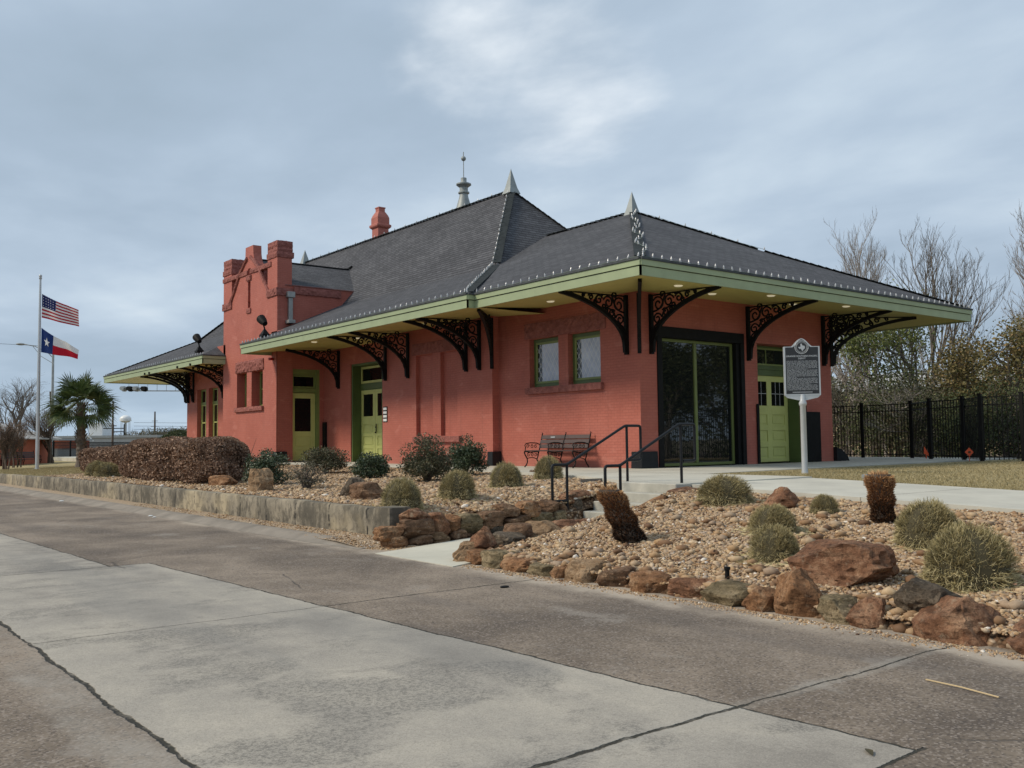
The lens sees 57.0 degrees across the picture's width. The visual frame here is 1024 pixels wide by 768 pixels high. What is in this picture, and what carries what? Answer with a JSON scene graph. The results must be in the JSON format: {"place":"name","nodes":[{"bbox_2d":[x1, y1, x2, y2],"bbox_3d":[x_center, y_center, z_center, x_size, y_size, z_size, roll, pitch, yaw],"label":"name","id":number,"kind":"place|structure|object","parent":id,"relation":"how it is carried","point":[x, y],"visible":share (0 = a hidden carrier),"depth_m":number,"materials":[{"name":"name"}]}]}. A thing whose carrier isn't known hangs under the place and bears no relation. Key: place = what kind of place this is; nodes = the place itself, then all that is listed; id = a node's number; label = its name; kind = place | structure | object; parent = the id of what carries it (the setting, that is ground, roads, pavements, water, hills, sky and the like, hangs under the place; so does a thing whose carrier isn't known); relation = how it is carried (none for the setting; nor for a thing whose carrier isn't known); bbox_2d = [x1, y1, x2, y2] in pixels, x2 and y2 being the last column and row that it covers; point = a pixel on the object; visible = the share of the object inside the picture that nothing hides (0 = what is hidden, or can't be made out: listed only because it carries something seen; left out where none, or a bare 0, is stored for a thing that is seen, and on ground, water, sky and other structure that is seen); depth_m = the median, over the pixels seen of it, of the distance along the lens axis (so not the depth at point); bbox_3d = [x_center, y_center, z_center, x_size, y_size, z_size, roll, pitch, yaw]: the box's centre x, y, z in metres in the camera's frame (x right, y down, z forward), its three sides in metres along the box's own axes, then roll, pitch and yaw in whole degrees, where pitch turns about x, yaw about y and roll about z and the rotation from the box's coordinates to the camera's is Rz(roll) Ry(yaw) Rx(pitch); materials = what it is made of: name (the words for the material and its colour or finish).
{"place":"outdoors","nodes":[
{"label":"outdoors","id":0,"kind":"place"},
{"bbox_2d":[0,461,79,475],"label":"lawn","id":1,"kind":"structure","parent":0,"point":[56,464],"depth_m":51.34,"materials":[{"name":"plant"}]},
{"bbox_2d":[0,419,29,468],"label":"bare tree","id":2,"kind":"object","parent":1,"relation":"on","point":[6,437],"visible":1,"depth_m":46.58,"materials":[{"name":"brown plant"}]},
{"bbox_2d":[0,423,61,465],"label":"orange building","id":3,"kind":"structure","parent":1,"relation":"on","point":[30,446],"depth_m":56.69,"materials":[{"name":"brick"}]},
{"bbox_2d":[35,274,41,468],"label":"flagpole","id":4,"kind":"object","parent":1,"relation":"on","point":[38,397],"visible":0.82,"depth_m":44.71,"materials":[{"name":"metal"}]},
{"bbox_2d":[41,328,78,358],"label":"flag","id":5,"kind":"object","parent":4,"relation":"attached to","point":[52,344],"visible":1,"depth_m":44.93,"materials":[{"name":"multicoloured fabric"}]},
{"bbox_2d":[42,294,78,325],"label":"flag","id":6,"kind":"object","parent":4,"relation":"attached to","point":[53,310],"visible":1,"depth_m":45.02,"materials":[{"name":"fabric"}]},
{"bbox_2d":[14,400,68,462],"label":"bare tree","id":7,"kind":"object","parent":1,"relation":"on","point":[48,434],"visible":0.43,"depth_m":57.59,"materials":[{"name":"plant"}]},
{"bbox_2d":[40,369,125,467],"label":"palm tree","id":8,"kind":"object","parent":1,"relation":"on","point":[84,388],"visible":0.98,"depth_m":45.32,"materials":[{"name":"green plant"}]},
{"bbox_2d":[44,468,616,512],"bbox_3d":[-5.744,2.780,25.685,8.302,0.737,24.430,2,-4,-38],"label":"gravel bed","id":9,"kind":"object","parent":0,"point":[588,502],"visible":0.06,"depth_m":15.79,"materials":[{"name":"beige gravel"}]},
{"bbox_2d":[78,444,128,471],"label":"hedge","id":10,"kind":"object","parent":9,"relation":"on","point":[88,456],"visible":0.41,"depth_m":32.42,"materials":[{"name":"brown plant"}]},
{"bbox_2d":[118,436,255,483],"bbox_3d":[-8.868,2.046,25.221,1.706,1.340,7.952,2,-4,-38],"label":"hedge","id":11,"kind":"object","parent":9,"relation":"on","point":[198,460],"visible":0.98,"depth_m":23.03,"materials":[{"name":"brown plant"}]},
{"bbox_2d":[247,468,273,491],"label":"boulder","id":12,"kind":"object","parent":9,"relation":"on","point":[261,479],"visible":0.72,"depth_m":18.94,"materials":[{"name":"beige stone"}]},
{"bbox_2d":[241,447,291,484],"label":"shrub","id":13,"kind":"object","parent":9,"relation":"on","point":[267,459],"visible":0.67,"depth_m":20.77,"materials":[{"name":"green plant"}]},
{"bbox_2d":[301,446,350,472],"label":"shrub","id":14,"kind":"object","parent":9,"relation":"on","point":[326,458],"visible":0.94,"depth_m":26.08,"materials":[{"name":"green plant"}]},
{"bbox_2d":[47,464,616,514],"bbox_3d":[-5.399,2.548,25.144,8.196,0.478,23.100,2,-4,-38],"label":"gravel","id":15,"kind":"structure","parent":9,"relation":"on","point":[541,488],"depth_m":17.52,"materials":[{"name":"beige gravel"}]},
{"bbox_2d":[283,458,329,487],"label":"shrub","id":16,"kind":"object","parent":15,"relation":"on","point":[306,480],"visible":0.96,"depth_m":19.07,"materials":[{"name":"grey plant"}]},
{"bbox_2d":[349,481,383,499],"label":"boulder","id":17,"kind":"object","parent":9,"relation":"on","point":[368,490],"visible":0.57,"depth_m":15.46,"materials":[{"name":"brown stone"}]},
{"bbox_2d":[348,451,392,478],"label":"shrub","id":18,"kind":"object","parent":9,"relation":"on","point":[375,465],"visible":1,"depth_m":22.11,"materials":[{"name":"green plant"}]},
{"bbox_2d":[377,475,423,509],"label":"grass clump","id":19,"kind":"object","parent":9,"relation":"on","point":[403,491],"visible":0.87,"depth_m":14.22,"materials":[{"name":"green plant"}]},
{"bbox_2d":[396,432,453,481],"bbox_3d":[-1.766,1.581,20.276,1.291,1.105,1.285,2,-4,-38],"label":"shrub","id":20,"kind":"object","parent":9,"relation":"on","point":[427,464],"visible":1,"depth_m":20.05,"materials":[{"name":"green plant"}]},
{"bbox_2d":[437,468,477,499],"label":"grass clump","id":21,"kind":"object","parent":9,"relation":"on","point":[454,484],"visible":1,"depth_m":15.08,"materials":[{"name":"green plant"}]},
{"bbox_2d":[446,433,490,473],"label":"shrub","id":22,"kind":"object","parent":9,"relation":"on","point":[465,457],"visible":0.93,"depth_m":22.16,"materials":[{"name":"green plant"}]},
{"bbox_2d":[488,461,524,487],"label":"grass clump","id":23,"kind":"object","parent":9,"relation":"on","point":[503,474],"visible":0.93,"depth_m":16.91,"materials":[{"name":"green plant"}]},
{"bbox_2d":[533,454,563,479],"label":"grass clump","id":24,"kind":"object","parent":9,"relation":"on","point":[542,469],"visible":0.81,"depth_m":19.17,"materials":[{"name":"green plant"}]},
{"bbox_2d":[551,424,641,509],"bbox_3d":[1.463,1.485,15.969,2.107,1.604,0.048,2,-4,-38],"label":"handrail","id":25,"kind":"object","parent":9,"relation":"on","point":[626,426],"visible":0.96,"depth_m":15.96,"materials":[{"name":"black metal"}]},
{"bbox_2d":[583,481,690,518],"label":"entrance steps","id":26,"kind":"structure","parent":9,"relation":"on","point":[637,493],"depth_m":15.43,"materials":[{"name":"grey concrete"}]},
{"bbox_2d":[603,423,695,490],"bbox_3d":[2.228,1.417,14.996,2.107,1.604,0.048,2,-4,-38],"label":"handrail","id":27,"kind":"object","parent":26,"relation":"on","point":[682,460],"visible":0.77,"depth_m":15.33,"materials":[{"name":"black metal"}]},
{"bbox_2d":[375,538,470,566],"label":"entrance walk","id":28,"kind":"structure","parent":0,"point":[441,553],"depth_m":12.29,"materials":[{"name":"beige concrete"}]},
{"bbox_2d":[0,490,1023,767],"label":"road","id":29,"kind":"structure","parent":0,"point":[132,640],"depth_m":6.01,"materials":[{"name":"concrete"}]},
{"bbox_2d":[0,485,371,548],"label":"kerb","id":30,"kind":"structure","parent":29,"relation":"on","point":[292,534],"depth_m":17.80,"materials":[{"name":"concrete"}]},
{"bbox_2d":[0,483,416,549],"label":"dirt strip","id":31,"kind":"object","parent":29,"relation":"on","point":[124,502],"visible":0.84,"depth_m":18.61,"materials":[{"name":"brown soil"}]},
{"bbox_2d":[133,503,414,550],"bbox_3d":[-5.245,2.554,17.570,0.579,0.145,12.025,2,-4,-38],"label":"grit","id":32,"kind":"object","parent":31,"relation":"on","point":[353,541],"visible":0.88,"depth_m":14.98,"materials":[{"name":"beige gravel"}]},
{"bbox_2d":[408,535,432,545],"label":"rubble stone","id":33,"kind":"object","parent":31,"relation":"on","point":[421,540],"visible":0.4,"depth_m":13.25,"materials":[{"name":"brown stone"}]},
{"bbox_2d":[397,518,434,538],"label":"rubble stone","id":34,"kind":"object","parent":33,"relation":"on","point":[416,528],"visible":0.84,"depth_m":13.24,"materials":[{"name":"brown stone"}]},
{"bbox_2d":[459,564,1023,660],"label":"grit","id":35,"kind":"object","parent":29,"relation":"on","point":[907,640],"visible":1,"depth_m":7.67,"materials":[{"name":"beige gravel"}]},
{"bbox_2d":[0,0,1023,435],"label":"sky","id":36,"kind":"structure","parent":0,"point":[145,145],"materials":[{"name":"grey"}]},
{"bbox_2d":[53,456,1016,507],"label":"platform","id":37,"kind":"structure","parent":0,"point":[670,474],"depth_m":22.67,"materials":[{"name":"concrete"}]},
{"bbox_2d":[103,152,972,468],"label":"depot building","id":38,"kind":"structure","parent":37,"relation":"on","point":[509,322],"depth_m":28.23,"materials":[{"name":"brick"}]},
{"bbox_2d":[293,369,318,460],"bbox_3d":[-8.359,1.270,38.051,1.200,3.720,0.200,2,-4,-38],"label":"door","id":39,"kind":"structure","parent":38,"relation":"in","point":[305,401],"depth_m":38.11,"materials":[{"name":"green paint"}]},
{"bbox_2d":[352,361,382,461],"bbox_3d":[-5.182,1.058,35.711,0.460,3.780,2.819,2,-4,-38],"label":"door","id":40,"kind":"structure","parent":38,"relation":"in","point":[367,423],"depth_m":36.49,"materials":[{"name":"green paint"}]},
{"bbox_2d":[534,337,558,386],"bbox_3d":[1.060,-0.613,26.754,0.105,1.385,1.270,2,-4,-38],"label":"window","id":41,"kind":"structure","parent":38,"relation":"in","point":[546,360],"depth_m":26.82,"materials":[{"name":"grey glass"}]},
{"bbox_2d":[573,331,600,383],"bbox_3d":[2.094,-0.706,25.439,0.105,1.385,1.280,2,-4,-38],"label":"window","id":42,"kind":"structure","parent":38,"relation":"in","point":[586,346],"depth_m":25.49,"materials":[{"name":"glass"}]},
{"bbox_2d":[656,326,746,467],"bbox_3d":[4.999,0.373,25.192,3.500,3.620,0.335,2,-4,-38],"label":"glazed door","id":43,"kind":"structure","parent":38,"relation":"in","point":[701,373],"depth_m":25.33,"materials":[{"name":"black glass"}]},
{"bbox_2d":[757,345,800,461],"bbox_3d":[7.513,0.581,27.299,2.065,3.400,0.450,2,-4,-38],"label":"door","id":44,"kind":"structure","parent":38,"relation":"in","point":[780,438],"depth_m":27.69,"materials":[{"name":"green paint"}]},
{"bbox_2d":[524,431,591,467],"bbox_3d":[1.214,1.771,25.413,0.710,0.958,2.017,2,-4,-38],"label":"park bench","id":45,"kind":"object","parent":37,"relation":"on","point":[565,438],"visible":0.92,"depth_m":25.45,"materials":[{"name":"wood"}]},
{"bbox_2d":[832,400,913,457],"bbox_3d":[4.124,2.404,43.246,0.360,2.045,30.114,2,-4,-38],"label":"fence","id":46,"kind":"object","parent":37,"relation":"on","point":[861,433],"visible":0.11,"depth_m":32.67,"materials":[{"name":"black metal"}]},
{"bbox_2d":[926,396,966,459],"bbox_3d":[13.362,1.425,29.038,0.146,2.045,1.658,0,-4,-13],"label":"fence","id":47,"kind":"object","parent":37,"relation":"on","point":[962,428],"visible":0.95,"depth_m":29.00,"materials":[{"name":"black metal"}]},
{"bbox_2d":[911,401,928,457],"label":"gate","id":48,"kind":"structure","parent":47,"relation":"attached to","point":[916,454],"depth_m":30.64,"materials":[{"name":"black metal"}]},
{"bbox_2d":[964,393,984,460],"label":"gate","id":49,"kind":"structure","parent":47,"relation":"attached to","point":[979,422],"depth_m":27.27,"materials":[{"name":"black metal"}]},
{"bbox_2d":[495,488,1023,649],"bbox_3d":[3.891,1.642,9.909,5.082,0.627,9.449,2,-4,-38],"label":"gravel","id":50,"kind":"structure","parent":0,"point":[1009,520],"depth_m":10.64,"materials":[{"name":"beige gravel"}]},
{"bbox_2d":[480,549,519,568],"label":"edging stone","id":51,"kind":"object","parent":50,"relation":"on","point":[492,558],"visible":0.49,"depth_m":10.99,"materials":[{"name":"beige stone"}]},
{"bbox_2d":[564,559,609,582],"bbox_3d":[0.780,2.014,9.942,0.451,0.334,0.424,2,-4,-38],"label":"edging stone","id":52,"kind":"object","parent":50,"relation":"on","point":[577,570],"visible":0.55,"depth_m":9.80,"materials":[{"name":"beige stone"}]},
{"bbox_2d":[596,566,635,586],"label":"edging stone","id":53,"kind":"object","parent":50,"relation":"on","point":[612,577],"visible":0.57,"depth_m":9.41,"materials":[{"name":"brown stone"}]},
{"bbox_2d":[595,484,647,541],"bbox_3d":[1.289,1.507,11.125,0.615,0.688,0.427,0,-4,-5],"label":"tree stump","id":54,"kind":"object","parent":50,"relation":"on","point":[621,517],"visible":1,"depth_m":11.01,"materials":[{"name":"brown plant"}]},
{"bbox_2d":[628,570,671,592],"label":"edging stone","id":55,"kind":"object","parent":50,"relation":"on","point":[647,581],"visible":0.66,"depth_m":9.03,"materials":[{"name":"orange stone"}]},
{"bbox_2d":[667,577,714,597],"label":"edging stone","id":56,"kind":"object","parent":50,"relation":"on","point":[683,587],"visible":0.55,"depth_m":8.73,"materials":[{"name":"red stone"}]},
{"bbox_2d":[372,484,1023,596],"bbox_3d":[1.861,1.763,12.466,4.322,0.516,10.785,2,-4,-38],"label":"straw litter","id":57,"kind":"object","parent":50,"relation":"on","point":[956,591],"visible":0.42,"depth_m":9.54,"materials":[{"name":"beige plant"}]},
{"bbox_2d":[694,473,755,506],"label":"grass clump","id":58,"kind":"object","parent":50,"relation":"on","point":[720,489],"visible":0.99,"depth_m":13.28,"materials":[{"name":"plant"}]},
{"bbox_2d":[700,579,751,606],"bbox_3d":[1.943,1.901,8.431,0.393,0.276,0.560,2,-4,-38],"label":"edging stone","id":59,"kind":"object","parent":50,"relation":"on","point":[730,592],"visible":0.62,"depth_m":8.33,"materials":[{"name":"grey stone"}]},
{"bbox_2d":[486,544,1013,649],"bbox_3d":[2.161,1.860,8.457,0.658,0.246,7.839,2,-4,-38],"label":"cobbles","id":60,"kind":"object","parent":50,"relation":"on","point":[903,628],"visible":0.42,"depth_m":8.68,"materials":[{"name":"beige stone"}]},
{"bbox_2d":[742,586,775,611],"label":"edging stone","id":61,"kind":"object","parent":50,"relation":"on","point":[759,599],"visible":0.6,"depth_m":7.99,"materials":[{"name":"orange stone"}]},
{"bbox_2d":[519,497,1023,609],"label":"cobbles","id":62,"kind":"object","parent":50,"relation":"on","point":[890,592],"visible":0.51,"depth_m":10.59,"materials":[{"name":"beige stone"}]},
{"bbox_2d":[746,522,799,563],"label":"grass clump","id":63,"kind":"object","parent":50,"relation":"on","point":[777,542],"visible":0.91,"depth_m":9.38,"materials":[{"name":"green plant"}]},
{"bbox_2d":[746,502,802,533],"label":"grass clump","id":64,"kind":"object","parent":50,"relation":"on","point":[773,513],"visible":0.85,"depth_m":10.85,"materials":[{"name":"green plant"}]},
{"bbox_2d":[763,487,799,507],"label":"boulder","id":65,"kind":"object","parent":50,"relation":"on","point":[787,497],"visible":0.77,"depth_m":12.69,"materials":[{"name":"red stone"}]},
{"bbox_2d":[773,568,822,617],"bbox_3d":[2.398,1.789,7.859,0.389,0.489,0.406,2,-26,-38],"label":"edging stone","id":66,"kind":"object","parent":50,"relation":"on","point":[798,593],"visible":0.66,"depth_m":7.75,"materials":[{"name":"orange stone"}]},
{"bbox_2d":[807,493,840,514],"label":"grass clump","id":67,"kind":"object","parent":50,"relation":"on","point":[823,502],"visible":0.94,"depth_m":12.01,"materials":[{"name":"green plant"}]},
{"bbox_2d":[817,594,856,624],"bbox_3d":[2.631,1.827,7.562,0.350,0.267,0.318,2,-4,-38],"label":"edging stone","id":68,"kind":"object","parent":50,"relation":"on","point":[834,608],"visible":0.66,"depth_m":7.46,"materials":[{"name":"beige stone"}]},
{"bbox_2d":[787,539,899,586],"bbox_3d":[2.945,1.629,8.434,0.643,0.460,0.909,2,-4,-38],"label":"boulder","id":69,"kind":"object","parent":50,"relation":"on","point":[845,563],"visible":0.79,"depth_m":8.20,"materials":[{"name":"red stone"}]},
{"bbox_2d":[845,596,886,628],"bbox_3d":[2.778,1.819,7.358,0.366,0.323,0.344,2,-4,-38],"label":"edging stone","id":70,"kind":"object","parent":50,"relation":"on","point":[867,612],"visible":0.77,"depth_m":7.26,"materials":[{"name":"red stone"}]},
{"bbox_2d":[863,470,896,522],"bbox_3d":[4.360,1.320,11.172,0.392,0.633,0.395,2,-4,-38],"label":"tree stump","id":71,"kind":"object","parent":50,"relation":"on","point":[881,496],"visible":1,"depth_m":11.06,"materials":[{"name":"brown plant"}]},
{"bbox_2d":[891,496,960,550],"bbox_3d":[4.284,1.584,9.649,0.774,0.885,0.772,-2,-4,27],"label":"grass clump","id":72,"kind":"object","parent":50,"relation":"on","point":[921,524],"visible":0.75,"depth_m":9.51,"materials":[{"name":"plant"}]},
{"bbox_2d":[892,577,962,611],"bbox_3d":[3.210,1.677,7.271,0.472,0.364,0.462,2,-4,-38],"label":"boulder","id":73,"kind":"object","parent":50,"relation":"on","point":[916,594],"visible":0.58,"depth_m":7.14,"materials":[{"name":"grey stone"}]},
{"bbox_2d":[911,595,1000,646],"bbox_3d":[3.294,1.755,6.896,0.642,0.451,0.650,2,-4,-38],"label":"edging stone","id":74,"kind":"object","parent":50,"relation":"on","point":[950,619],"visible":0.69,"depth_m":6.70,"materials":[{"name":"red stone"}]},
{"bbox_2d":[918,518,1023,593],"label":"grass clump","id":75,"kind":"object","parent":50,"relation":"on","point":[962,556],"visible":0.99,"depth_m":7.74,"materials":[{"name":"plant"}]},
{"bbox_2d":[691,478,1023,512],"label":"path","id":76,"kind":"structure","parent":0,"point":[988,499],"depth_m":13.86,"materials":[{"name":"concrete"}]},
{"bbox_2d":[714,459,1023,490],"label":"lawn","id":77,"kind":"structure","parent":0,"point":[964,473],"depth_m":19.79,"materials":[{"name":"plant"}]},
{"bbox_2d":[783,338,820,473],"bbox_3d":[5.938,0.473,19.256,0.720,2.815,0.164,-1,-4,6],"label":"historical marker","id":78,"kind":"object","parent":77,"relation":"on","point":[801,369],"visible":1,"depth_m":19.25,"materials":[{"name":"silver metal"}]},
{"bbox_2d":[982,392,1023,461],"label":"fence","id":79,"kind":"object","parent":77,"relation":"on","point":[1021,405],"visible":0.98,"depth_m":26.26,"materials":[{"name":"black metal"}]},
{"bbox_2d":[861,379,942,454],"bbox_3d":[14.615,1.391,35.157,3.010,3.443,2.600,-2,-4,15],"label":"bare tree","id":80,"kind":"object","parent":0,"point":[868,392],"visible":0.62,"depth_m":35.46,"materials":[{"name":"brown plant"}]},
{"bbox_2d":[848,453,1002,457],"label":"track ballast","id":81,"kind":"structure","parent":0,"point":[908,455],"depth_m":55.61,"materials":[{"name":"gravel"}]},
{"bbox_2d":[823,207,891,452],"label":"bare tree","id":82,"kind":"object","parent":81,"relation":"on","point":[858,264],"visible":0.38,"depth_m":49.32,"materials":[{"name":"brown plant"}]},
{"bbox_2d":[834,235,887,456],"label":"bare tree","id":83,"kind":"object","parent":81,"relation":"on","point":[865,269],"visible":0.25,"depth_m":47.36,"materials":[{"name":"brown plant"}]},
{"bbox_2d":[832,380,907,456],"bbox_3d":[15.528,1.588,39.809,4.275,3.576,4.474,-1,-3,3],"label":"evergreen shrub","id":84,"kind":"object","parent":81,"relation":"on","point":[854,430],"visible":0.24,"depth_m":39.78,"materials":[{"name":"green plant"}]},
{"bbox_2d":[836,277,947,456],"bbox_3d":[15.975,-0.600,40.399,4.716,8.052,4.890,-1,-4,12],"label":"leafy tree","id":85,"kind":"object","parent":81,"relation":"on","point":[895,341],"visible":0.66,"depth_m":39.62,"materials":[{"name":"green plant"}]},
{"bbox_2d":[833,354,954,456],"bbox_3d":[15.651,1.183,38.201,4.984,4.858,5.683,2,-4,-38],"label":"evergreen shrub","id":86,"kind":"object","parent":81,"relation":"on","point":[886,381],"visible":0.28,"depth_m":38.37,"materials":[{"name":"green plant"}]},
{"bbox_2d":[867,366,958,456],"bbox_3d":[16.139,1.346,36.884,4.327,4.198,3.980,-1,-3,1],"label":"evergreen shrub","id":87,"kind":"object","parent":81,"relation":"on","point":[905,400],"visible":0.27,"depth_m":36.83,"materials":[{"name":"green plant"}]},
{"bbox_2d":[831,352,1023,456],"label":"woodland","id":88,"kind":"object","parent":81,"relation":"on","point":[880,377],"visible":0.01,"depth_m":53.99,"materials":[{"name":"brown plant"}]},
{"bbox_2d":[881,381,986,456],"bbox_3d":[16.061,1.665,35.265,4.149,3.632,3.461,-2,-4,24],"label":"evergreen shrub","id":89,"kind":"object","parent":81,"relation":"on","point":[935,423],"visible":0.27,"depth_m":35.15,"materials":[{"name":"green plant"}]},
{"bbox_2d":[880,216,990,455],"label":"bare tree","id":90,"kind":"object","parent":81,"relation":"on","point":[928,253],"visible":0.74,"depth_m":42.36,"materials":[{"name":"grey plant"}]},
{"bbox_2d":[913,323,1019,451],"bbox_3d":[17.638,0.437,35.965,4.189,5.409,4.468,-1,-4,6],"label":"leafy tree","id":91,"kind":"object","parent":81,"relation":"on","point":[956,371],"visible":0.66,"depth_m":35.26,"materials":[{"name":"green plant"}]},
{"bbox_2d":[922,247,1013,401],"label":"bare tree","id":92,"kind":"object","parent":81,"relation":"on","point":[950,330],"visible":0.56,"depth_m":41.70,"materials":[{"name":"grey plant"}]},
{"bbox_2d":[922,380,1014,457],"bbox_3d":[16.286,1.875,33.482,3.135,4.075,4.537,-2,-4,15],"label":"evergreen shrub","id":93,"kind":"object","parent":81,"relation":"on","point":[954,417],"visible":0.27,"depth_m":33.05,"materials":[{"name":"green plant"}]},
{"bbox_2d":[939,365,1023,458],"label":"evergreen shrub","id":94,"kind":"object","parent":81,"relation":"on","point":[989,392],"visible":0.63,"depth_m":31.46,"materials":[{"name":"green plant"}]},
{"bbox_2d":[955,305,1023,458],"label":"leafy tree","id":95,"kind":"object","parent":81,"relation":"on","point":[1016,340],"visible":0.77,"depth_m":33.09,"materials":[{"name":"green plant"}]},
{"bbox_2d":[1001,207,1023,323],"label":"bare tree","id":96,"kind":"object","parent":81,"relation":"on","point":[1021,260],"visible":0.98,"depth_m":35.44,"materials":[{"name":"brown plant"}]},
{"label":"field","id":97,"kind":"structure","parent":0,"visible":0},
{"bbox_2d":[0,375,45,425],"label":"bare tree","id":98,"kind":"object","parent":97,"relation":"on","point":[22,403],"visible":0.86,"depth_m":83.24,"materials":[{"name":"grey plant"}]},
{"bbox_2d":[55,423,162,447],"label":"factory","id":99,"kind":"structure","parent":97,"relation":"on","point":[101,434],"depth_m":141.22,"materials":[{"name":"white"}]},
{"label":"ground","id":100,"kind":"structure","parent":0,"visible":0},
{"bbox_2d":[0,474,410,535],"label":"retaining wall","id":101,"kind":"structure","parent":100,"relation":"on","point":[356,518],"depth_m":17.96,"materials":[{"name":"concrete"}]},
{"bbox_2d":[831,352,883,456],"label":"evergreen shrub","id":102,"kind":"object","parent":100,"relation":"on","point":[835,398],"visible":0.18,"depth_m":41.55,"materials":[{"name":"green plant"}]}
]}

